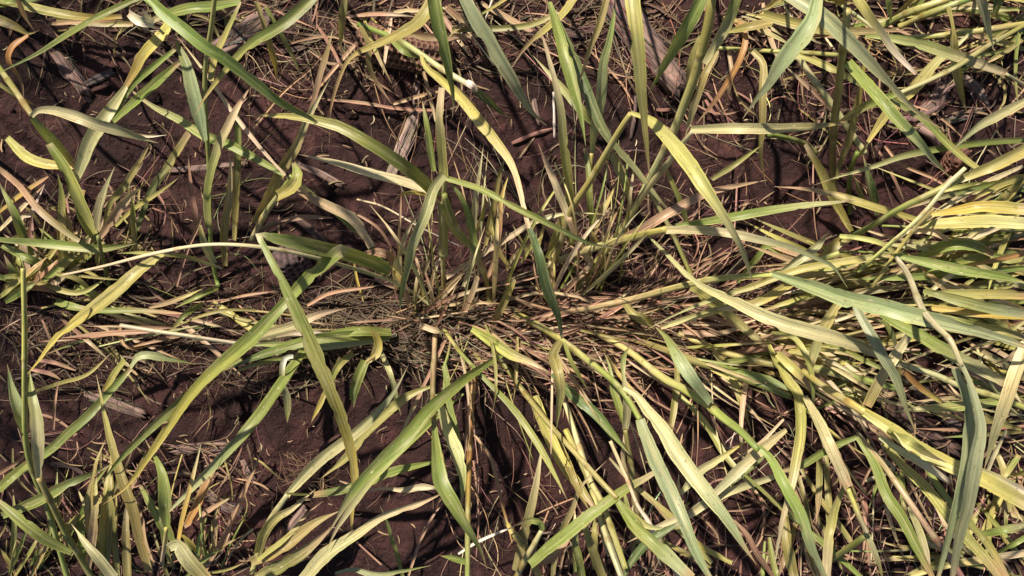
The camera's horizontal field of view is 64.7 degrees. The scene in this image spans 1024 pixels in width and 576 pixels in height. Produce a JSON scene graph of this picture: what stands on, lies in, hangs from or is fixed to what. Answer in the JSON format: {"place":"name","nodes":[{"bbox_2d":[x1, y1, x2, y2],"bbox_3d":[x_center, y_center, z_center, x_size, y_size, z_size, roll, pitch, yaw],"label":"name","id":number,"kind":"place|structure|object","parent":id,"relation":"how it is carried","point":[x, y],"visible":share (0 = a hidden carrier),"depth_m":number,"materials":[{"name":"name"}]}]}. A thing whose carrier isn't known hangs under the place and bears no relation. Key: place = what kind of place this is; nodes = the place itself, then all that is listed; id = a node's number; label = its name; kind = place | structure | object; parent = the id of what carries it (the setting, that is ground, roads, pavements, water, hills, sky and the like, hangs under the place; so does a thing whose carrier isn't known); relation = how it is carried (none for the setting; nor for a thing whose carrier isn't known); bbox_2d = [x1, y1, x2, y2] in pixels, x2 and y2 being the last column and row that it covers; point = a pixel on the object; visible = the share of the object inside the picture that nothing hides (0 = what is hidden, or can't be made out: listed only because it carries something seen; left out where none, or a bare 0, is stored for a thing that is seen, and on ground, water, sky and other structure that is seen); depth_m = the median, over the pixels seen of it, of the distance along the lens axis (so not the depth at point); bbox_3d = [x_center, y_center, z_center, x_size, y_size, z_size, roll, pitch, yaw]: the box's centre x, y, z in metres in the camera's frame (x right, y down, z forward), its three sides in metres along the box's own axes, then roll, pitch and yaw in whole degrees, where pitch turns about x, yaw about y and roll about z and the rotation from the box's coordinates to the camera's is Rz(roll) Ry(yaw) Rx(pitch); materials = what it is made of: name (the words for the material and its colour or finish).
{"place":"outdoors","nodes":[
{"label":"outdoors","id":0,"kind":"place"},
{"bbox_2d":[0,0,1023,575],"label":"soil ground","id":1,"kind":"structure","parent":0,"point":[490,434],"depth_m":0.75,"materials":[{"name":"soil"}]},
{"bbox_2d":[0,268,93,575],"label":"wheat plant","id":2,"kind":"object","parent":1,"relation":"on","point":[19,407],"visible":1,"depth_m":0.63,"materials":[{"name":"green plant"}]},
{"bbox_2d":[0,454,110,575],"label":"wheat plant","id":3,"kind":"object","parent":1,"relation":"on","point":[56,490],"visible":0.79,"depth_m":0.68,"materials":[{"name":"green plant"}]},
{"bbox_2d":[0,173,118,303],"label":"wheat plant","id":4,"kind":"object","parent":1,"relation":"on","point":[11,289],"visible":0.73,"depth_m":0.71,"materials":[{"name":"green plant"}]},
{"bbox_2d":[0,0,132,106],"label":"wheat plant","id":5,"kind":"object","parent":1,"relation":"on","point":[64,17],"visible":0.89,"depth_m":0.70,"materials":[{"name":"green plant"}]},
{"bbox_2d":[0,136,136,298],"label":"wheat plant","id":6,"kind":"object","parent":1,"relation":"on","point":[27,254],"visible":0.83,"depth_m":0.69,"materials":[{"name":"green plant"}]},
{"bbox_2d":[50,50,92,99],"bbox_3d":[-0.405,-0.200,0.746,0.016,0.009,0.060,-38,90,0],"label":"wood chip","id":7,"kind":"object","parent":1,"relation":"on","point":[70,71],"visible":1,"depth_m":0.74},
{"bbox_2d":[0,47,179,168],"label":"wheat plant","id":8,"kind":"object","parent":1,"relation":"on","point":[95,124],"visible":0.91,"depth_m":0.61,"materials":[{"name":"green plant"}]},
{"bbox_2d":[0,351,193,491],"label":"wheat plant","id":9,"kind":"object","parent":1,"relation":"on","point":[110,387],"visible":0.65,"depth_m":0.70,"materials":[{"name":"green plant"}]},
{"bbox_2d":[72,375,154,575],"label":"wheat plant","id":10,"kind":"object","parent":1,"relation":"on","point":[133,515],"visible":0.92,"depth_m":0.67,"materials":[{"name":"green plant"}]},
{"bbox_2d":[82,391,147,419],"bbox_3d":[-0.366,0.106,0.749,0.066,0.008,0.014,20,90,0],"label":"wood chip","id":11,"kind":"object","parent":1,"relation":"on","point":[110,403],"visible":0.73,"depth_m":0.75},
{"bbox_2d":[8,452,226,575],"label":"wheat plant","id":12,"kind":"object","parent":1,"relation":"on","point":[105,536],"visible":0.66,"depth_m":0.71,"materials":[{"name":"green plant"}]},
{"bbox_2d":[46,131,190,286],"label":"wheat plant","id":13,"kind":"object","parent":1,"relation":"on","point":[90,226],"visible":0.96,"depth_m":0.67,"materials":[{"name":"green plant"}]},
{"bbox_2d":[36,284,256,391],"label":"wheat plant","id":14,"kind":"object","parent":1,"relation":"on","point":[79,308],"visible":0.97,"depth_m":0.72,"materials":[{"name":"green plant"}]},
{"bbox_2d":[66,0,241,200],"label":"wheat plant","id":15,"kind":"object","parent":1,"relation":"on","point":[91,138],"visible":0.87,"depth_m":0.58,"materials":[{"name":"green plant"}]},
{"bbox_2d":[0,0,332,134],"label":"wheat plant","id":16,"kind":"object","parent":1,"relation":"on","point":[192,36],"visible":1,"depth_m":0.52,"materials":[{"name":"green plant"}]},
{"bbox_2d":[39,288,332,407],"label":"wheat plant","id":17,"kind":"object","parent":1,"relation":"on","point":[241,321],"visible":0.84,"depth_m":0.74,"materials":[{"name":"beige plant"}]},
{"bbox_2d":[139,440,265,575],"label":"wheat plant","id":18,"kind":"object","parent":1,"relation":"on","point":[191,564],"visible":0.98,"depth_m":0.69,"materials":[{"name":"green plant"}]},
{"bbox_2d":[27,232,428,530],"bbox_3d":[-0.238,0.071,0.639,0.303,0.205,0.245,11,90,0],"label":"wheat plant","id":19,"kind":"object","parent":1,"relation":"on","point":[331,254],"visible":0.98,"depth_m":0.59,"materials":[{"name":"green plant"}]},
{"bbox_2d":[174,0,285,287],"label":"wheat plant","id":20,"kind":"object","parent":1,"relation":"on","point":[200,117],"visible":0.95,"depth_m":0.61,"materials":[{"name":"green plant"}]},
{"bbox_2d":[65,308,396,511],"bbox_3d":[-0.262,0.050,0.695,0.257,0.094,0.187,-38,90,0],"label":"wheat plant","id":21,"kind":"object","parent":1,"relation":"on","point":[352,336],"visible":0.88,"depth_m":0.70,"materials":[{"name":"green plant"}]},
{"bbox_2d":[133,30,332,241],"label":"wheat plant","id":22,"kind":"object","parent":1,"relation":"on","point":[274,193],"visible":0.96,"depth_m":0.64,"materials":[{"name":"green plant"}]},
{"bbox_2d":[209,6,274,61],"bbox_3d":[-0.244,-0.230,0.743,0.083,0.019,0.032,-29,90,0],"label":"wood chip","id":23,"kind":"object","parent":1,"relation":"on","point":[251,25],"visible":0.65,"depth_m":0.74,"materials":[{"name":"wood"}]},
{"bbox_2d":[195,0,316,114],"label":"wheat plant","id":24,"kind":"object","parent":1,"relation":"on","point":[301,8],"visible":0.95,"depth_m":0.51,"materials":[{"name":"green plant"}]},
{"bbox_2d":[272,245,313,291],"bbox_3d":[-0.200,-0.017,0.746,0.035,0.054,0.051,-13,90,0],"label":"corn cob","id":25,"kind":"object","parent":1,"relation":"on","point":[293,268],"visible":0.45,"depth_m":0.73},
{"bbox_2d":[248,366,407,575],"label":"wheat plant","id":26,"kind":"object","parent":1,"relation":"on","point":[293,536],"visible":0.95,"depth_m":0.69,"materials":[{"name":"green plant"}]},
{"bbox_2d":[246,87,447,313],"bbox_3d":[-0.119,-0.057,0.644,0.150,0.212,0.154,0,90,0],"label":"wheat plant","id":27,"kind":"object","parent":1,"relation":"on","point":[420,182],"visible":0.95,"depth_m":0.58,"materials":[{"name":"green plant"}]},
{"bbox_2d":[310,330,400,423],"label":"wheat plant","id":28,"kind":"object","parent":1,"relation":"on","point":[377,352],"visible":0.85,"depth_m":0.72,"materials":[{"name":"green plant"}]},
{"bbox_2d":[296,183,423,306],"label":"wheat plant","id":29,"kind":"object","parent":1,"relation":"on","point":[351,220],"visible":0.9,"depth_m":0.70,"materials":[{"name":"green plant"}]},
{"bbox_2d":[299,494,438,575],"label":"wheat plant","id":30,"kind":"object","parent":1,"relation":"on","point":[321,558],"visible":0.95,"depth_m":0.66,"materials":[{"name":"green plant"}]},
{"bbox_2d":[329,0,454,117],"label":"wheat plant","id":31,"kind":"object","parent":1,"relation":"on","point":[432,10],"visible":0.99,"depth_m":0.54,"materials":[{"name":"green plant"}]},
{"bbox_2d":[286,235,498,355],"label":"wheat plant","id":32,"kind":"object","parent":1,"relation":"on","point":[446,290],"visible":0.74,"depth_m":0.72,"materials":[{"name":"green plant"}]},
{"bbox_2d":[313,333,486,567],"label":"wheat plant","id":33,"kind":"object","parent":1,"relation":"on","point":[442,486],"visible":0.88,"depth_m":0.64,"materials":[{"name":"green plant"}]},
{"bbox_2d":[354,23,452,75],"bbox_3d":[-0.099,-0.218,0.740,0.092,0.037,0.038,12,90,0],"label":"corn cob","id":34,"kind":"object","parent":1,"relation":"on","point":[397,59],"visible":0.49,"depth_m":0.73,"materials":[{"name":"plant"}]},
{"bbox_2d":[254,0,557,103],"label":"wheat plant","id":35,"kind":"object","parent":1,"relation":"on","point":[457,17],"visible":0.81,"depth_m":0.70,"materials":[{"name":"green plant"}]},
{"bbox_2d":[386,100,426,174],"bbox_3d":[-0.097,-0.136,0.748,0.017,0.010,0.084,20,90,0],"label":"wood chip","id":36,"kind":"object","parent":1,"relation":"on","point":[405,138],"visible":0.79,"depth_m":0.74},
{"bbox_2d":[357,22,507,116],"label":"wheat plant","id":37,"kind":"object","parent":1,"relation":"on","point":[403,46],"visible":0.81,"depth_m":0.67,"materials":[{"name":"green plant"}]},
{"bbox_2d":[326,326,567,550],"bbox_3d":[-0.067,0.116,0.668,0.213,0.165,0.151,-14,90,0],"label":"wheat plant","id":38,"kind":"object","parent":1,"relation":"on","point":[416,428],"visible":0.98,"depth_m":0.63,"materials":[{"name":"green plant"}]},
{"bbox_2d":[442,376,476,575],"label":"wheat plant","id":39,"kind":"object","parent":1,"relation":"on","point":[465,561],"visible":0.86,"depth_m":0.66,"materials":[{"name":"green plant"}]},
{"bbox_2d":[418,272,515,333],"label":"wheat plant","id":40,"kind":"object","parent":1,"relation":"on","point":[502,305],"visible":1,"depth_m":0.72,"materials":[{"name":"green plant"}]},
{"bbox_2d":[370,142,564,460],"bbox_3d":[-0.030,0.009,0.662,0.162,0.166,0.265,0,90,0],"label":"wheat plant","id":41,"kind":"object","parent":1,"relation":"on","point":[495,255],"visible":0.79,"depth_m":0.67,"materials":[{"name":"green plant"}]},
{"bbox_2d":[420,54,562,338],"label":"wheat plant","id":42,"kind":"object","parent":1,"relation":"on","point":[467,104],"visible":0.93,"depth_m":0.59,"materials":[{"name":"green plant"}]},
{"bbox_2d":[459,0,546,125],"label":"wheat plant","id":43,"kind":"object","parent":1,"relation":"on","point":[482,29],"visible":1,"depth_m":0.53,"materials":[{"name":"green plant"}]},
{"bbox_2d":[460,204,560,412],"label":"wheat plant","id":44,"kind":"object","parent":1,"relation":"on","point":[508,266],"visible":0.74,"depth_m":0.73,"materials":[{"name":"green plant"}]},
{"bbox_2d":[0,0,1021,575],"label":"soil crumbs","id":45,"kind":"object","parent":1,"relation":"on","point":[358,240],"visible":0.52,"depth_m":0.75,"materials":[{"name":"soil"}]},
{"bbox_2d":[0,0,1023,575],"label":"wispy straw","id":46,"kind":"object","parent":1,"relation":"on","point":[556,298],"visible":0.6,"depth_m":0.74,"materials":[{"name":"plant"}]},
{"bbox_2d":[0,0,1023,575],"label":"thatch","id":47,"kind":"object","parent":1,"relation":"on","point":[600,316],"visible":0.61,"depth_m":0.74,"materials":[{"name":"plant"}]},
{"bbox_2d":[0,0,1023,575],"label":"fine fibre","id":48,"kind":"object","parent":1,"relation":"on","point":[220,382],"visible":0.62,"depth_m":0.74,"materials":[{"name":"plant"}]},
{"bbox_2d":[0,0,1023,575],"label":"chaff","id":49,"kind":"object","parent":1,"relation":"on","point":[470,276],"visible":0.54,"depth_m":0.75,"materials":[{"name":"plant"}]},
{"bbox_2d":[437,144,621,305],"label":"wheat plant","id":50,"kind":"object","parent":1,"relation":"on","point":[470,243],"visible":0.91,"depth_m":0.65,"materials":[{"name":"green plant"}]},
{"bbox_2d":[503,442,653,575],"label":"wheat plant","id":51,"kind":"object","parent":1,"relation":"on","point":[552,549],"visible":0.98,"depth_m":0.66,"materials":[{"name":"green plant"}]},
{"bbox_2d":[532,395,627,575],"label":"wheat plant","id":52,"kind":"object","parent":1,"relation":"on","point":[562,459],"visible":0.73,"depth_m":0.68,"materials":[{"name":"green plant"}]},
{"bbox_2d":[512,0,677,222],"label":"wheat plant","id":53,"kind":"object","parent":1,"relation":"on","point":[571,64],"visible":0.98,"depth_m":0.60,"materials":[{"name":"green plant"}]},
{"bbox_2d":[543,140,677,493],"bbox_3d":[0.099,0.028,0.662,0.149,0.164,0.304,0,90,0],"label":"wheat plant","id":54,"kind":"object","parent":1,"relation":"on","point":[614,265],"visible":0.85,"depth_m":0.67,"materials":[{"name":"green plant"}]},
{"bbox_2d":[537,1,690,287],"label":"wheat plant","id":55,"kind":"object","parent":1,"relation":"on","point":[601,91],"visible":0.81,"depth_m":0.65,"materials":[{"name":"green plant"}]},
{"bbox_2d":[604,344,640,544],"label":"wheat plant","id":56,"kind":"object","parent":1,"relation":"on","point":[624,411],"visible":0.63,"depth_m":0.66,"materials":[{"name":"green plant"}]},
{"bbox_2d":[495,311,756,575],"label":"wheat plant","id":57,"kind":"object","parent":1,"relation":"on","point":[637,525],"visible":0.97,"depth_m":0.61,"materials":[{"name":"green plant"}]},
{"bbox_2d":[572,474,689,575],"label":"wheat plant","id":58,"kind":"object","parent":1,"relation":"on","point":[591,541],"visible":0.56,"depth_m":0.67,"materials":[{"name":"green plant"}]},
{"bbox_2d":[625,0,649,176],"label":"wheat plant","id":59,"kind":"object","parent":1,"relation":"on","point":[635,25],"visible":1,"depth_m":0.48,"materials":[{"name":"green plant"}]},
{"bbox_2d":[512,226,775,384],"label":"wheat plant","id":60,"kind":"object","parent":1,"relation":"on","point":[584,273],"visible":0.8,"depth_m":0.73,"materials":[{"name":"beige plant"}]},
{"bbox_2d":[599,0,696,105],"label":"wood chip","id":61,"kind":"object","parent":1,"relation":"on","point":[656,50],"visible":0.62,"depth_m":0.73,"materials":[{"name":"wood"}]},
{"bbox_2d":[609,440,732,575],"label":"wheat plant","id":62,"kind":"object","parent":1,"relation":"on","point":[664,512],"visible":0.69,"depth_m":0.67,"materials":[{"name":"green plant"}]},
{"bbox_2d":[609,0,740,277],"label":"wheat plant","id":63,"kind":"object","parent":1,"relation":"on","point":[699,55],"visible":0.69,"depth_m":0.61,"materials":[{"name":"green plant"}]},
{"bbox_2d":[648,0,707,93],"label":"wheat plant","id":64,"kind":"object","parent":1,"relation":"on","point":[689,22],"visible":1,"depth_m":0.52,"materials":[{"name":"green plant"}]},
{"bbox_2d":[546,111,863,290],"bbox_3d":[0.140,-0.055,0.619,0.225,0.263,0.130,0,90,0],"label":"wheat plant","id":65,"kind":"object","parent":1,"relation":"on","point":[681,154],"visible":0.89,"depth_m":0.57,"materials":[{"name":"green plant"}]},
{"bbox_2d":[627,419,788,575],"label":"wheat plant","id":66,"kind":"object","parent":1,"relation":"on","point":[749,462],"visible":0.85,"depth_m":0.63,"materials":[{"name":"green plant"}]},
{"bbox_2d":[594,303,826,575],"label":"wheat plant","id":67,"kind":"object","parent":1,"relation":"on","point":[686,370],"visible":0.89,"depth_m":0.62,"materials":[{"name":"green plant"}]},
{"bbox_2d":[631,331,895,398],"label":"wheat plant","id":68,"kind":"object","parent":1,"relation":"on","point":[755,359],"visible":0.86,"depth_m":0.69,"materials":[{"name":"green plant"}]},
{"bbox_2d":[697,19,837,184],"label":"wheat plant","id":69,"kind":"object","parent":1,"relation":"on","point":[743,29],"visible":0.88,"depth_m":0.66,"materials":[{"name":"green plant"}]},
{"bbox_2d":[664,342,875,519],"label":"wheat plant","id":70,"kind":"object","parent":1,"relation":"on","point":[744,392],"visible":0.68,"depth_m":0.68,"materials":[{"name":"green plant"}]},
{"bbox_2d":[532,271,1023,348],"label":"wheat plant","id":71,"kind":"object","parent":1,"relation":"on","point":[884,307],"visible":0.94,"depth_m":0.52,"materials":[{"name":"green plant"}]},
{"bbox_2d":[650,218,906,329],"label":"wheat plant","id":72,"kind":"object","parent":1,"relation":"on","point":[845,259],"visible":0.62,"depth_m":0.68,"materials":[{"name":"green plant"}]},
{"bbox_2d":[743,0,822,117],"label":"wheat plant","id":73,"kind":"object","parent":1,"relation":"on","point":[796,43],"visible":1,"depth_m":0.47,"materials":[{"name":"green plant"}]},
{"bbox_2d":[736,231,890,282],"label":"wheat plant","id":74,"kind":"object","parent":1,"relation":"on","point":[799,259],"visible":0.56,"depth_m":0.66,"materials":[{"name":"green plant"}]},
{"bbox_2d":[766,8,872,231],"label":"wheat plant","id":75,"kind":"object","parent":1,"relation":"on","point":[831,105],"visible":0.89,"depth_m":0.68,"materials":[{"name":"green plant"}]},
{"bbox_2d":[723,0,928,77],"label":"wheat plant","id":76,"kind":"object","parent":1,"relation":"on","point":[863,22],"visible":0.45,"depth_m":0.72,"materials":[{"name":"green plant"}]},
{"bbox_2d":[720,272,947,495],"bbox_3d":[0.322,0.066,0.708,0.203,0.074,0.179,44,90,0],"label":"wheat plant","id":77,"kind":"object","parent":1,"relation":"on","point":[858,395],"visible":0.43,"depth_m":0.72,"materials":[{"name":"green plant"}]},
{"bbox_2d":[649,237,1023,409],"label":"wheat plant","id":78,"kind":"object","parent":1,"relation":"on","point":[803,329],"visible":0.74,"depth_m":0.55,"materials":[{"name":"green plant"}]},
{"bbox_2d":[757,303,935,575],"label":"wheat plant","id":79,"kind":"object","parent":1,"relation":"on","point":[800,352],"visible":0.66,"depth_m":0.65,"materials":[{"name":"green plant"}]},
{"bbox_2d":[759,450,933,575],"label":"wheat plant","id":80,"kind":"object","parent":1,"relation":"on","point":[788,559],"visible":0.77,"depth_m":0.70,"materials":[{"name":"green plant"}]},
{"bbox_2d":[846,142,878,215],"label":"wheat plant","id":81,"kind":"object","parent":1,"relation":"on","point":[872,192],"visible":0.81,"depth_m":0.69,"materials":[{"name":"green plant"}]},
{"bbox_2d":[785,0,947,131],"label":"wheat plant","id":82,"kind":"object","parent":1,"relation":"on","point":[836,28],"visible":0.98,"depth_m":0.48,"materials":[{"name":"green plant"}]},
{"bbox_2d":[853,0,917,74],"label":"wheat plant","id":83,"kind":"object","parent":1,"relation":"on","point":[863,7],"visible":1,"depth_m":0.42,"materials":[{"name":"beige plant"}]},
{"bbox_2d":[761,0,1023,85],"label":"wheat plant","id":84,"kind":"object","parent":1,"relation":"on","point":[943,51],"visible":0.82,"depth_m":0.61,"materials":[{"name":"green plant"}]},
{"bbox_2d":[782,433,1008,575],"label":"wheat plant","id":85,"kind":"object","parent":1,"relation":"on","point":[995,566],"visible":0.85,"depth_m":0.59,"materials":[{"name":"green plant"}]},
{"bbox_2d":[774,164,1023,306],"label":"wheat plant","id":86,"kind":"object","parent":1,"relation":"on","point":[998,221],"visible":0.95,"depth_m":0.65,"materials":[{"name":"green plant"}]},
{"bbox_2d":[809,303,1004,433],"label":"wheat plant","id":87,"kind":"object","parent":1,"relation":"on","point":[888,363],"visible":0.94,"depth_m":0.53,"materials":[{"name":"green plant"}]},
{"bbox_2d":[797,23,1023,177],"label":"wheat plant","id":88,"kind":"object","parent":1,"relation":"on","point":[890,104],"visible":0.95,"depth_m":0.61,"materials":[{"name":"green plant"}]},
{"bbox_2d":[801,368,1023,509],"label":"wheat plant","id":89,"kind":"object","parent":1,"relation":"on","point":[1008,490],"visible":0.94,"depth_m":0.55,"materials":[{"name":"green plant"}]},
{"bbox_2d":[875,389,961,458],"bbox_3d":[0.372,0.124,0.747,0.106,0.014,0.025,38,90,0],"label":"wood chip","id":90,"kind":"object","parent":1,"relation":"on","point":[935,438],"visible":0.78,"depth_m":0.74,"materials":[{"name":"wood"}]},
{"bbox_2d":[815,98,1023,184],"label":"wheat plant","id":91,"kind":"object","parent":1,"relation":"on","point":[1001,113],"visible":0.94,"depth_m":0.63,"materials":[{"name":"green plant"}]},
{"bbox_2d":[818,144,1023,287],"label":"wheat plant","id":92,"kind":"object","parent":1,"relation":"on","point":[958,177],"visible":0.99,"depth_m":0.60,"materials":[{"name":"green plant"}]},
{"bbox_2d":[886,79,973,154],"bbox_3d":[0.384,-0.164,0.730,0.064,0.035,0.063,28,90,0],"label":"corn root stub","id":93,"kind":"object","parent":1,"relation":"on","point":[925,132],"visible":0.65,"depth_m":0.73,"materials":[{"name":"brown plant"}]},
{"bbox_2d":[901,369,963,437],"bbox_3d":[0.386,0.102,0.747,0.091,0.011,0.018,43,90,0],"label":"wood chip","id":94,"kind":"object","parent":1,"relation":"on","point":[948,423],"visible":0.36,"depth_m":0.74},
{"bbox_2d":[850,429,1023,575],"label":"wheat plant","id":95,"kind":"object","parent":1,"relation":"on","point":[1006,509],"visible":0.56,"depth_m":0.70,"materials":[{"name":"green plant"}]},
{"bbox_2d":[853,254,1023,388],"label":"wheat plant","id":96,"kind":"object","parent":1,"relation":"on","point":[992,308],"visible":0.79,"depth_m":0.61,"materials":[{"name":"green plant"}]},
{"bbox_2d":[895,256,986,575],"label":"wheat plant","id":97,"kind":"object","parent":1,"relation":"on","point":[971,463],"visible":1,"depth_m":0.47,"materials":[{"name":"green plant"}]},
{"bbox_2d":[880,0,1023,100],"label":"wheat plant","id":98,"kind":"object","parent":1,"relation":"on","point":[932,9],"visible":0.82,"depth_m":0.69,"materials":[{"name":"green plant"}]},
{"bbox_2d":[940,148,972,177],"bbox_3d":[0.407,-0.115,0.746,0.025,0.046,0.028,0,90,0],"label":"corn cob","id":99,"kind":"object","parent":1,"relation":"on","point":[957,164],"visible":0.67,"depth_m":0.73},
{"bbox_2d":[947,7,966,111],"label":"wheat plant","id":100,"kind":"object","parent":1,"relation":"on","point":[957,74],"visible":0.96,"depth_m":0.64,"materials":[{"name":"green plant"}]},
{"bbox_2d":[891,341,1023,468],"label":"wheat plant","id":101,"kind":"object","parent":1,"relation":"on","point":[1003,404],"visible":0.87,"depth_m":0.53,"materials":[{"name":"green plant"}]},
{"bbox_2d":[907,280,1023,440],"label":"wheat plant","id":102,"kind":"object","parent":1,"relation":"on","point":[988,358],"visible":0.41,"depth_m":0.71,"materials":[{"name":"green plant"}]},
{"bbox_2d":[976,0,1004,49],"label":"wheat plant","id":103,"kind":"object","parent":1,"relation":"on","point":[982,5],"visible":1,"depth_m":0.57,"materials":[{"name":"green plant"}]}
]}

